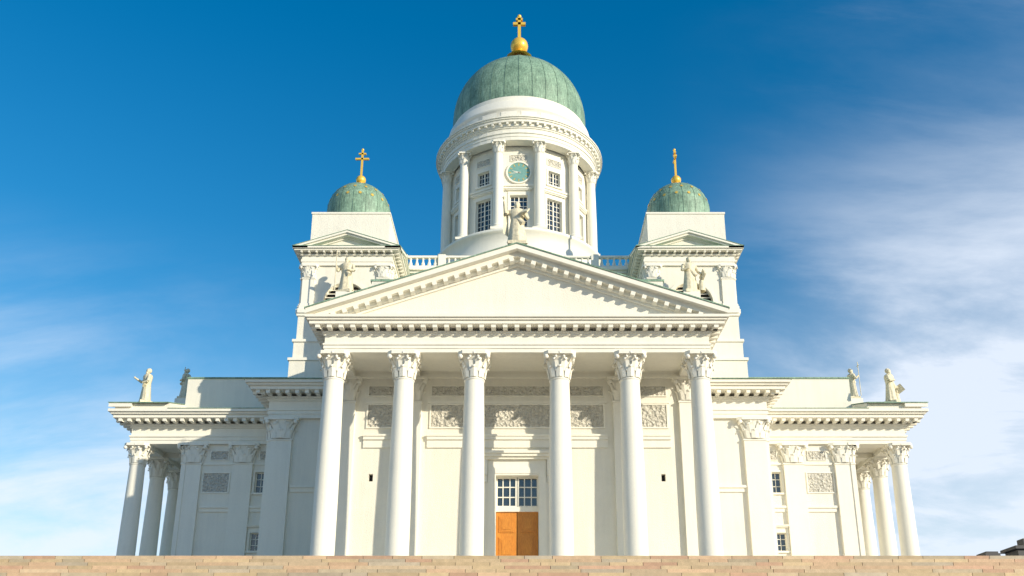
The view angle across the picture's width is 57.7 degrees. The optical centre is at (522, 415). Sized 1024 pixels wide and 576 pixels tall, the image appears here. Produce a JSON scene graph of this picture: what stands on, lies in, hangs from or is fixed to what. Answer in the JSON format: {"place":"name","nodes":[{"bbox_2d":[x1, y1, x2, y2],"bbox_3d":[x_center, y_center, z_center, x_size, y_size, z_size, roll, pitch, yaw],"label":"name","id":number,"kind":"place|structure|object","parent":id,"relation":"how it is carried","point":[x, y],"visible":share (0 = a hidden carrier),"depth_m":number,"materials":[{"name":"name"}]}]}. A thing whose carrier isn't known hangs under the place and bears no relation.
{"place":"outdoors","nodes":[
{"label":"outdoors","id":0,"kind":"place"},
{"bbox_2d":[0,556,1023,575],"bbox_3d":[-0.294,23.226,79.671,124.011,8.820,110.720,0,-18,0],"label":"steps","id":1,"kind":"structure","parent":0,"point":[511,565],"depth_m":41.79,"materials":[{"name":"beige stone"}]},
{"bbox_2d":[108,14,928,555],"bbox_3d":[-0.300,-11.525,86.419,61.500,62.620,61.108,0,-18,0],"label":"cathedral","id":2,"kind":"structure","parent":1,"relation":"on","point":[554,386],"depth_m":57.51,"materials":[{"name":"white paint"}]},
{"bbox_2d":[134,196,904,401],"bbox_3d":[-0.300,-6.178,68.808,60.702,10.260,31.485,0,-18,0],"label":"statues","id":3,"kind":"object","parent":2,"relation":"on","point":[517,214],"visible":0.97,"depth_m":66.97,"materials":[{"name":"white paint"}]},
{"bbox_2d":[0,0,1023,555],"label":"sky","id":4,"kind":"structure","parent":0,"point":[163,163],"materials":[{"name":"blue"}]},
{"bbox_2d":[976,538,1023,555],"bbox_3d":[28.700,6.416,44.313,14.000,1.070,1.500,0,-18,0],"label":"pavilion roof","id":5,"kind":"structure","parent":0,"point":[1017,549],"depth_m":43.83,"materials":[{"name":"grey paint"}]}
]}

